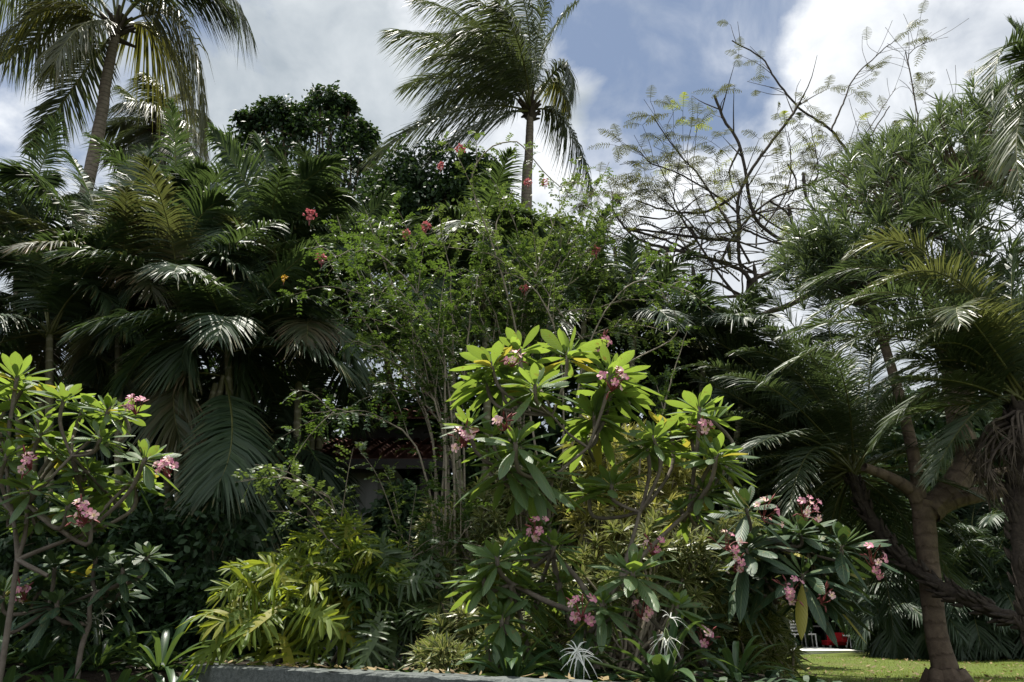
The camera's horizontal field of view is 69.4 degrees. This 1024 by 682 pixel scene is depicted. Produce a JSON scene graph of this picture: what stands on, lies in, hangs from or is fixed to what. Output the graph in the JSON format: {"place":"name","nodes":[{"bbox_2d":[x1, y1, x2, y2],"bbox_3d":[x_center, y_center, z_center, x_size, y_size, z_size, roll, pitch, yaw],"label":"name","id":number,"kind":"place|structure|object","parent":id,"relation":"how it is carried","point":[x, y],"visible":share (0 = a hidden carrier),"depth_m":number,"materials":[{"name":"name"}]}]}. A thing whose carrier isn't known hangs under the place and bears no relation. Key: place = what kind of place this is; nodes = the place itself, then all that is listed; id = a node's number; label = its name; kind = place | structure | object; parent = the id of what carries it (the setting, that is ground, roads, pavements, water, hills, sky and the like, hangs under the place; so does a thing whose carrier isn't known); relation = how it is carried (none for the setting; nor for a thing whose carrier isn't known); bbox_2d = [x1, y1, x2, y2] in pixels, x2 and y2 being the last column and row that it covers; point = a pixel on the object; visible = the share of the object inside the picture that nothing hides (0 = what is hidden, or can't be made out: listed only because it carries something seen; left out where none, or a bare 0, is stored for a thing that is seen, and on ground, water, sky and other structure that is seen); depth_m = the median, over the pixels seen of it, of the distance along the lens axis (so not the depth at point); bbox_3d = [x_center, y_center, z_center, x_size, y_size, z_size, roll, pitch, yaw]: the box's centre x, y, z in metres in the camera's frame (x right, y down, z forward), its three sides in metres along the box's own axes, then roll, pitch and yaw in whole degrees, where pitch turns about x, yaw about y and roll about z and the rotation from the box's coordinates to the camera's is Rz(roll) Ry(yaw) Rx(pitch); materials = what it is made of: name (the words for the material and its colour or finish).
{"place":"outdoors","nodes":[
{"label":"outdoors","id":0,"kind":"place"},
{"bbox_2d":[0,0,1023,512],"label":"sky","id":1,"kind":"structure","parent":0,"point":[615,50],"materials":[{"name":"blue"}]},
{"bbox_2d":[3,647,1023,681],"bbox_3d":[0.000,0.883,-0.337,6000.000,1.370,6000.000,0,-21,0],"label":"ground","id":2,"kind":"structure","parent":0,"point":[94,676],"depth_m":12.60,"materials":[{"name":"green plant"}]},
{"bbox_2d":[0,617,42,663],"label":"spider lily","id":3,"kind":"object","parent":2,"relation":"on","point":[13,653],"visible":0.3,"depth_m":5.51,"materials":[{"name":"green plant"}]},
{"bbox_2d":[3,665,45,681],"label":"spider lily","id":4,"kind":"object","parent":2,"relation":"on","point":[10,675],"visible":0.89,"depth_m":4.81,"materials":[{"name":"green plant"}]},
{"bbox_2d":[0,491,60,630],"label":"leafy bush","id":5,"kind":"object","parent":2,"relation":"on","point":[39,542],"visible":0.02,"depth_m":7.62,"materials":[{"name":"green plant"}]},
{"bbox_2d":[0,630,92,679],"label":"spider lily","id":6,"kind":"object","parent":2,"relation":"on","point":[30,658],"visible":0.63,"depth_m":5.34,"materials":[{"name":"green plant"}]},
{"bbox_2d":[16,651,95,681],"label":"spider lily","id":7,"kind":"object","parent":2,"relation":"on","point":[58,673],"visible":0.79,"depth_m":4.79,"materials":[{"name":"green plant"}]},
{"bbox_2d":[0,479,118,661],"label":"leafy bush","id":8,"kind":"object","parent":2,"relation":"on","point":[7,547],"visible":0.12,"depth_m":6.39,"materials":[{"name":"green plant"}]},
{"bbox_2d":[15,609,123,659],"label":"spider lily","id":9,"kind":"object","parent":2,"relation":"on","point":[73,652],"visible":0.2,"depth_m":5.82,"materials":[{"name":"green plant"}]},
{"bbox_2d":[0,358,141,557],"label":"evergreen shrub","id":10,"kind":"object","parent":2,"relation":"on","point":[28,417],"depth_m":12.72,"materials":[{"name":"green plant"}]},
{"bbox_2d":[13,608,151,681],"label":"spider lily","id":11,"kind":"object","parent":2,"relation":"on","point":[103,648],"visible":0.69,"depth_m":5.41,"materials":[{"name":"green plant"}]},
{"bbox_2d":[0,110,175,533],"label":"areca palm","id":12,"kind":"object","parent":2,"relation":"on","point":[10,198],"visible":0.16,"depth_m":10.72,"materials":[{"name":"plant"}]},
{"bbox_2d":[0,541,175,678],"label":"frangipani tree","id":13,"kind":"object","parent":2,"relation":"on","point":[60,601],"visible":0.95,"depth_m":5.29,"materials":[{"name":"green plant"}]},
{"bbox_2d":[0,351,181,681],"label":"frangipani tree","id":14,"kind":"object","parent":2,"relation":"on","point":[92,512],"visible":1,"depth_m":5.26,"materials":[{"name":"green plant"}]},
{"bbox_2d":[0,213,188,546],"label":"areca palm","id":15,"kind":"object","parent":2,"relation":"on","point":[65,297],"visible":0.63,"depth_m":8.79,"materials":[{"name":"plant"}]},
{"bbox_2d":[60,669,145,681],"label":"spider lily","id":16,"kind":"object","parent":2,"relation":"on","point":[124,676],"visible":0.94,"depth_m":4.79,"materials":[{"name":"green plant"}]},
{"bbox_2d":[27,482,203,656],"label":"leafy bush","id":17,"kind":"object","parent":2,"relation":"on","point":[142,607],"visible":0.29,"depth_m":6.62,"materials":[{"name":"green plant"}]},
{"bbox_2d":[0,139,240,533],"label":"areca palm","id":18,"kind":"object","parent":2,"relation":"on","point":[16,171],"visible":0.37,"depth_m":9.22,"materials":[{"name":"plant"}]},
{"bbox_2d":[25,346,215,570],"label":"evergreen shrub","id":19,"kind":"object","parent":2,"relation":"on","point":[136,444],"visible":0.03,"depth_m":11.63,"materials":[{"name":"green plant"}]},
{"bbox_2d":[0,0,258,371],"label":"coconut palm","id":20,"kind":"object","parent":2,"relation":"on","point":[77,16],"visible":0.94,"depth_m":17.60,"materials":[{"name":"green plant"}]},
{"bbox_2d":[62,619,198,659],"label":"spider lily","id":21,"kind":"object","parent":2,"relation":"on","point":[148,640],"visible":0.34,"depth_m":5.89,"materials":[{"name":"green plant"}]},
{"bbox_2d":[0,329,289,543],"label":"areca palm","id":22,"kind":"object","parent":2,"relation":"on","point":[67,421],"visible":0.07,"depth_m":10.49,"materials":[{"name":"plant"}]},
{"bbox_2d":[87,71,211,250],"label":"coconut palm","id":23,"kind":"object","parent":2,"relation":"on","point":[129,126],"visible":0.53,"depth_m":23.55,"materials":[{"name":"green plant"}]},
{"bbox_2d":[116,656,204,681],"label":"spider lily","id":24,"kind":"object","parent":2,"relation":"on","point":[159,678],"visible":0.75,"depth_m":4.96,"materials":[{"name":"green plant"}]},
{"bbox_2d":[95,615,235,681],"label":"spider lily","id":25,"kind":"object","parent":2,"relation":"on","point":[162,654],"visible":0.63,"depth_m":5.29,"materials":[{"name":"green plant"}]},
{"bbox_2d":[58,98,309,511],"bbox_3d":[-5.255,0.252,11.036,4.173,8.056,3.587,0,-21,0],"label":"areca palm","id":26,"kind":"object","parent":2,"relation":"on","point":[203,170],"visible":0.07,"depth_m":11.67,"materials":[{"name":"plant"}]},
{"bbox_2d":[36,151,342,568],"bbox_3d":[-3.890,0.414,8.598,3.287,5.966,3.241,17,-27,-38],"label":"areca palm","id":27,"kind":"object","parent":2,"relation":"on","point":[180,256],"visible":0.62,"depth_m":8.65,"materials":[{"name":"plant"}]},
{"bbox_2d":[57,233,368,648],"bbox_3d":[-3.301,0.762,8.101,3.065,4.915,2.656,11,-24,-27],"label":"areca palm","id":28,"kind":"object","parent":2,"relation":"on","point":[213,450],"visible":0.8,"depth_m":7.79,"materials":[{"name":"plant"}]},
{"bbox_2d":[140,482,296,656],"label":"leafy bush","id":29,"kind":"object","parent":2,"relation":"on","point":[197,596],"visible":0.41,"depth_m":6.73,"materials":[{"name":"green plant"}]},
{"bbox_2d":[190,626,276,655],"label":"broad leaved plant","id":30,"kind":"object","parent":2,"relation":"on","point":[243,650],"visible":0.13,"depth_m":6.42,"materials":[{"name":"green plant"}]},
{"bbox_2d":[144,349,341,641],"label":"evergreen shrub","id":31,"kind":"object","parent":2,"relation":"on","point":[290,476],"visible":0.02,"depth_m":12.52,"materials":[{"name":"green plant"}]},
{"bbox_2d":[144,122,363,470],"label":"areca palm","id":32,"kind":"object","parent":2,"relation":"on","point":[276,182],"visible":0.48,"depth_m":10.08,"materials":[{"name":"plant"}]},
{"bbox_2d":[179,538,365,680],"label":"lobed philodendron","id":33,"kind":"object","parent":2,"relation":"on","point":[323,615],"visible":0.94,"depth_m":5.09,"materials":[{"name":"green plant"}]},
{"bbox_2d":[226,482,334,653],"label":"leafy bush","id":34,"kind":"object","parent":2,"relation":"on","point":[294,526],"visible":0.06,"depth_m":7.83,"materials":[{"name":"green plant"}]},
{"bbox_2d":[192,342,387,551],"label":"areca palm","id":35,"kind":"object","parent":2,"relation":"on","point":[321,468],"visible":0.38,"depth_m":8.91,"materials":[{"name":"plant"}]},
{"bbox_2d":[212,80,384,383],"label":"broadleaf tree","id":36,"kind":"object","parent":2,"relation":"on","point":[292,122],"visible":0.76,"depth_m":22.40,"materials":[{"name":"green plant"}]},
{"bbox_2d":[163,204,433,650],"bbox_3d":[-2.696,0.932,9.013,2.806,5.305,3.018,-14,-25,32],"label":"areca palm","id":37,"kind":"object","parent":2,"relation":"on","point":[302,329],"visible":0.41,"depth_m":9.13,"materials":[{"name":"plant"}]},
{"bbox_2d":[257,501,418,666],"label":"lobed philodendron","id":38,"kind":"object","parent":2,"relation":"on","point":[356,546],"visible":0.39,"depth_m":5.58,"materials":[{"name":"green plant"}]},
{"bbox_2d":[236,141,441,648],"bbox_3d":[-2.659,0.532,10.288,3.714,7.037,3.476,0,-21,0],"label":"tree","id":39,"kind":"object","parent":2,"relation":"on","point":[373,205],"visible":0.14,"depth_m":10.69,"materials":[{"name":"plant"}]},
{"bbox_2d":[232,441,492,666],"bbox_3d":[-1.144,1.626,5.765,2.110,1.711,0.943,5,-21,-12],"label":"arching shrub","id":40,"kind":"object","parent":2,"relation":"on","point":[424,545],"visible":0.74,"depth_m":5.78,"materials":[{"name":"green plant"}]},
{"bbox_2d":[272,397,461,650],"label":"tiled cottage","id":41,"kind":"structure","parent":2,"relation":"on","point":[382,442],"depth_m":10.24,"materials":[{"name":"brown paint"}]},
{"bbox_2d":[323,473,378,650],"bbox_3d":[-2.227,2.884,9.779,0.779,2.284,0.064,0,-21,0],"label":"door","id":42,"kind":"structure","parent":41,"relation":"in","point":[368,495],"depth_m":10.08,"materials":[{"name":"grey paint"}]},
{"bbox_2d":[285,358,452,517],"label":"evergreen shrub","id":43,"kind":"object","parent":2,"relation":"on","point":[330,435],"visible":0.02,"depth_m":12.55,"materials":[{"name":"green plant"}]},
{"bbox_2d":[253,191,499,621],"bbox_3d":[-1.177,0.449,6.912,2.238,4.775,1.794,0,-21,0],"label":"arching shrub","id":44,"kind":"object","parent":2,"relation":"on","point":[426,321],"visible":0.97,"depth_m":7.00,"materials":[{"name":"green plant"}]},
{"bbox_2d":[328,477,431,652],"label":"leafy bush","id":45,"kind":"object","parent":2,"relation":"on","point":[376,524],"visible":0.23,"depth_m":8.05,"materials":[{"name":"green plant"}]},
{"bbox_2d":[307,530,461,670],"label":"lobed philodendron","id":46,"kind":"object","parent":2,"relation":"on","point":[386,617],"visible":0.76,"depth_m":5.39,"materials":[{"name":"green plant"}]},
{"bbox_2d":[189,663,591,681],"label":"garden wall","id":47,"kind":"structure","parent":2,"relation":"on","point":[233,673],"depth_m":4.41,"materials":[{"name":"grey concrete"}]},
{"bbox_2d":[5,645,841,681],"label":"ground cover","id":48,"kind":"object","parent":2,"relation":"on","point":[769,674],"visible":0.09,"depth_m":4.89,"materials":[{"name":"green plant"}]},
{"bbox_2d":[334,132,516,396],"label":"broadleaf tree","id":49,"kind":"object","parent":2,"relation":"on","point":[408,174],"visible":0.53,"depth_m":18.84,"materials":[{"name":"green plant"}]},
{"bbox_2d":[368,146,571,592],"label":"tree","id":50,"kind":"object","parent":2,"relation":"on","point":[453,222],"visible":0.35,"depth_m":10.15,"materials":[{"name":"plant"}]},
{"bbox_2d":[392,528,550,672],"bbox_3d":[-0.296,1.975,5.399,1.354,1.285,1.677,0,-21,0],"label":"striped dracaena","id":51,"kind":"object","parent":2,"relation":"on","point":[438,649],"visible":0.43,"depth_m":5.08,"materials":[{"name":"green plant"}]},
{"bbox_2d":[358,0,592,334],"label":"coconut palm","id":52,"kind":"object","parent":2,"relation":"on","point":[514,69],"visible":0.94,"depth_m":21.57,"materials":[{"name":"green plant"}]},
{"bbox_2d":[373,357,591,635],"bbox_3d":[-0.801,2.859,12.432,4.086,5.553,3.708,12,-24,-28],"label":"evergreen shrub","id":53,"kind":"object","parent":2,"relation":"on","point":[470,471],"visible":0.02,"depth_m":11.89,"materials":[{"name":"green plant"}]},
{"bbox_2d":[343,203,648,448],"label":"broadleaf tree","id":54,"kind":"object","parent":2,"relation":"on","point":[479,342],"visible":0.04,"depth_m":12.57,"materials":[{"name":"green plant"}]},
{"bbox_2d":[407,452,590,663],"bbox_3d":[-0.037,1.863,6.571,1.825,1.935,1.038,6,-22,-16],"label":"striped dracaena","id":55,"kind":"object","parent":2,"relation":"on","point":[489,521],"visible":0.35,"depth_m":6.49,"materials":[{"name":"green plant"}]},
{"bbox_2d":[460,634,566,678],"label":"spider lily","id":56,"kind":"object","parent":2,"relation":"on","point":[510,662],"visible":0.81,"depth_m":4.16,"materials":[{"name":"green plant"}]},
{"bbox_2d":[435,186,622,418],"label":"broadleaf tree","id":57,"kind":"object","parent":2,"relation":"on","point":[571,222],"visible":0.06,"depth_m":13.86,"materials":[{"name":"green plant"}]},
{"bbox_2d":[499,639,560,672],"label":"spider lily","id":58,"kind":"object","parent":2,"relation":"on","point":[540,649],"visible":0.13,"depth_m":4.83,"materials":[{"name":"green plant"}]},
{"bbox_2d":[405,143,695,617],"bbox_3d":[0.471,0.032,8.102,3.292,6.420,1.776,0,-21,0],"label":"arching shrub","id":59,"kind":"object","parent":2,"relation":"on","point":[562,256],"visible":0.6,"depth_m":8.32,"materials":[{"name":"green plant"}]},
{"bbox_2d":[449,334,673,641],"bbox_3d":[0.819,2.776,12.789,4.324,6.049,3.827,0,-21,0],"label":"evergreen shrub","id":60,"kind":"object","parent":2,"relation":"on","point":[547,442],"visible":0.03,"depth_m":12.16,"materials":[{"name":"green plant"}]},
{"bbox_2d":[430,130,715,652],"bbox_3d":[0.602,0.240,7.621,2.977,5.714,1.188,0,-21,0],"label":"arching shrub","id":61,"kind":"object","parent":2,"relation":"on","point":[553,308],"visible":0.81,"depth_m":7.87,"materials":[{"name":"green plant"}]},
{"bbox_2d":[519,626,626,681],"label":"spider lily","id":62,"kind":"object","parent":2,"relation":"on","point":[578,640],"visible":0.66,"depth_m":4.33,"materials":[{"name":"green plant"}]},
{"bbox_2d":[440,325,759,673],"bbox_3d":[0.590,1.016,5.107,2.177,2.519,1.489,0,-21,0],"label":"frangipani tree","id":63,"kind":"object","parent":2,"relation":"on","point":[615,377],"visible":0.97,"depth_m":5.04,"materials":[{"name":"green plant"}]},
{"bbox_2d":[489,202,730,579],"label":"areca palm","id":64,"kind":"object","parent":2,"relation":"on","point":[612,288],"visible":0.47,"depth_m":11.31,"materials":[{"name":"plant"}]},
{"bbox_2d":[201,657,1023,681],"bbox_3d":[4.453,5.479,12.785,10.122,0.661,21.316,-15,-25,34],"label":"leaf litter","id":65,"kind":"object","parent":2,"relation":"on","point":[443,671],"visible":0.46,"depth_m":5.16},
{"bbox_2d":[511,507,735,672],"bbox_3d":[0.806,1.910,5.587,1.950,1.308,0.948,8,-22,-21],"label":"striped dracaena","id":66,"kind":"object","parent":2,"relation":"on","point":[681,556],"visible":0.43,"depth_m":5.59,"materials":[{"name":"green plant"}]},
{"bbox_2d":[549,414,715,657],"bbox_3d":[1.111,1.667,6.432,1.636,2.210,1.202,0,-21,0],"label":"striped dracaena","id":67,"kind":"object","parent":2,"relation":"on","point":[676,480],"visible":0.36,"depth_m":6.49,"materials":[{"name":"green plant"}]},
{"bbox_2d":[560,611,740,681],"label":"spider lily","id":68,"kind":"object","parent":2,"relation":"on","point":[661,666],"visible":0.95,"depth_m":4.06,"materials":[{"name":"green plant"}]},
{"bbox_2d":[554,370,770,656],"bbox_3d":[2.485,2.929,12.984,4.449,6.206,4.136,0,-21,0],"label":"evergreen shrub","id":69,"kind":"object","parent":2,"relation":"on","point":[716,506],"visible":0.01,"depth_m":12.39,"materials":[{"name":"green plant"}]},
{"bbox_2d":[614,327,808,635],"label":"broadleaf tree","id":70,"kind":"object","parent":2,"relation":"on","point":[678,379],"visible":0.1,"depth_m":12.03,"materials":[{"name":"green plant"}]},
{"bbox_2d":[610,253,853,660],"bbox_3d":[3.336,1.678,10.963,3.509,6.193,3.317,14,-25,-32],"label":"areca palm","id":71,"kind":"object","parent":2,"relation":"on","point":[753,298],"visible":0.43,"depth_m":11.20,"materials":[{"name":"plant"}]},
{"bbox_2d":[672,635,793,681],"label":"spider lily","id":72,"kind":"object","parent":2,"relation":"on","point":[731,671],"visible":0.91,"depth_m":4.49,"materials":[{"name":"green plant"}]},
{"bbox_2d":[661,508,812,680],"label":"striped dracaena","id":73,"kind":"object","parent":2,"relation":"on","point":[779,654],"visible":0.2,"depth_m":6.14,"materials":[{"name":"green plant"}]},
{"bbox_2d":[629,395,850,658],"bbox_3d":[3.557,3.070,12.563,3.832,5.475,3.780,15,-26,-34],"label":"evergreen shrub","id":74,"kind":"object","parent":2,"relation":"on","point":[809,624],"visible":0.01,"depth_m":11.89,"materials":[{"name":"green plant"}]},
{"bbox_2d":[561,1,992,365],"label":"flame tree","id":75,"kind":"object","parent":2,"relation":"on","point":[742,268],"visible":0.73,"depth_m":17.34,"materials":[{"name":"green plant"}]},
{"bbox_2d":[656,485,901,668],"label":"frangipani tree","id":76,"kind":"object","parent":2,"relation":"on","point":[815,557],"visible":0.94,"depth_m":5.63,"materials":[{"name":"green plant"}]},
{"bbox_2d":[778,397,838,646],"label":"hedge tree","id":77,"kind":"object","parent":2,"relation":"on","point":[819,637],"depth_m":25.92,"materials":[{"name":"green plant"}]},
{"bbox_2d":[793,384,870,649],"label":"hedge tree","id":78,"kind":"object","parent":2,"relation":"on","point":[835,630],"visible":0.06,"depth_m":26.02,"materials":[{"name":"green plant"}]},
{"bbox_2d":[663,273,1019,642],"bbox_3d":[4.770,1.803,10.558,5.448,5.962,5.056,0,-21,0],"label":"date palm","id":79,"kind":"object","parent":2,"relation":"on","point":[836,444],"visible":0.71,"depth_m":10.27,"materials":[{"name":"green plant"}]},
{"bbox_2d":[753,197,1023,646],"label":"date palm","id":80,"kind":"object","parent":2,"relation":"on","point":[988,357],"visible":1,"depth_m":8.25,"materials":[{"name":"green plant"}]},
{"bbox_2d":[756,63,1023,681],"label":"narrow leaved tree","id":81,"kind":"object","parent":2,"relation":"on","point":[904,176],"visible":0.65,"depth_m":10.81,"materials":[{"name":"green plant"}]},
{"bbox_2d":[831,381,979,650],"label":"hedge tree","id":82,"kind":"object","parent":2,"relation":"on","point":[925,434],"visible":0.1,"depth_m":23.43,"materials":[{"name":"green plant"}]},
{"bbox_2d":[816,432,1002,535],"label":"fountain palm","id":83,"kind":"object","parent":2,"relation":"on","point":[895,445],"visible":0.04,"depth_m":23.04,"materials":[{"name":"plant"}]},
{"bbox_2d":[796,654,1023,681],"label":"lawn grass","id":84,"kind":"structure","parent":2,"relation":"on","point":[961,662],"depth_m":14.37,"materials":[{"name":"green plant"}]},
{"bbox_2d":[847,504,993,655],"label":"fountain palm","id":85,"kind":"object","parent":2,"relation":"on","point":[872,609],"visible":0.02,"depth_m":20.36,"materials":[{"name":"plant"}]},
{"bbox_2d":[841,485,999,601],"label":"fountain palm","id":86,"kind":"object","parent":2,"relation":"on","point":[957,511],"visible":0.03,"depth_m":21.78,"materials":[{"name":"plant"}]},
{"bbox_2d":[844,545,998,660],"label":"fountain palm","id":87,"kind":"object","parent":2,"relation":"on","point":[901,647],"visible":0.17,"depth_m":19.45,"materials":[{"name":"plant"}]},
{"bbox_2d":[852,533,1023,659],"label":"fountain palm","id":88,"kind":"object","parent":2,"relation":"on","point":[923,650],"visible":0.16,"depth_m":19.23,"materials":[{"name":"plant"}]},
{"bbox_2d":[868,482,1011,630],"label":"fountain palm","id":89,"kind":"object","parent":2,"relation":"on","point":[999,564],"visible":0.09,"depth_m":20.77,"materials":[{"name":"plant"}]},
{"bbox_2d":[883,381,1004,523],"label":"hedge tree","id":90,"kind":"object","parent":2,"relation":"on","point":[936,415],"visible":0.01,"depth_m":24.42,"materials":[{"name":"green plant"}]},
{"bbox_2d":[902,453,1004,541],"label":"fountain palm","id":91,"kind":"object","parent":2,"relation":"on","point":[969,508],"visible":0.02,"depth_m":22.41,"materials":[{"name":"plant"}]},
{"bbox_2d":[910,532,1023,660],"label":"fountain palm","id":92,"kind":"object","parent":2,"relation":"on","point":[974,628],"visible":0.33,"depth_m":19.08,"materials":[{"name":"plant"}]},
{"bbox_2d":[931,391,1007,655],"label":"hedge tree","id":93,"kind":"object","parent":2,"relation":"on","point":[985,423],"depth_m":23.71,"materials":[{"name":"green plant"}]},
{"bbox_2d":[940,485,1014,608],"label":"fountain palm","id":94,"kind":"object","parent":2,"relation":"on","point":[987,520],"visible":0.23,"depth_m":20.13,"materials":[{"name":"plant"}]},
{"bbox_2d":[941,552,1023,658],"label":"fountain palm","id":95,"kind":"object","parent":2,"relation":"on","point":[995,599],"visible":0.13,"depth_m":19.20,"materials":[{"name":"plant"}]},
{"bbox_2d":[973,16,1023,199],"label":"date palm","id":96,"kind":"object","parent":2,"relation":"on","point":[1010,117],"visible":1,"depth_m":9.05,"materials":[{"name":"green plant"}]},
{"bbox_2d":[794,646,863,654],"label":"terrace path","id":97,"kind":"structure","parent":0,"point":[816,650],"depth_m":22.27,"materials":[{"name":"concrete"}]},
{"bbox_2d":[802,631,817,647],"bbox_3d":[10.130,9.993,25.295,0.382,0.900,0.391,0,-21,0],"label":"garden chair","id":98,"kind":"object","parent":97,"relation":"on","point":[811,633],"visible":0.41,"depth_m":25.10,"materials":[{"name":"white paint"}]},
{"bbox_2d":[780,604,844,646],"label":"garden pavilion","id":99,"kind":"structure","parent":97,"relation":"on","point":[825,634],"depth_m":26.32,"materials":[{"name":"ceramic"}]},
{"bbox_2d":[821,633,847,647],"bbox_3d":[11.065,10.267,25.409,0.623,0.470,0.700,0,-21,0],"label":"sofa","id":100,"kind":"object","parent":97,"relation":"on","point":[829,642],"visible":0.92,"depth_m":25.14,"materials":[{"name":"red fabric"}]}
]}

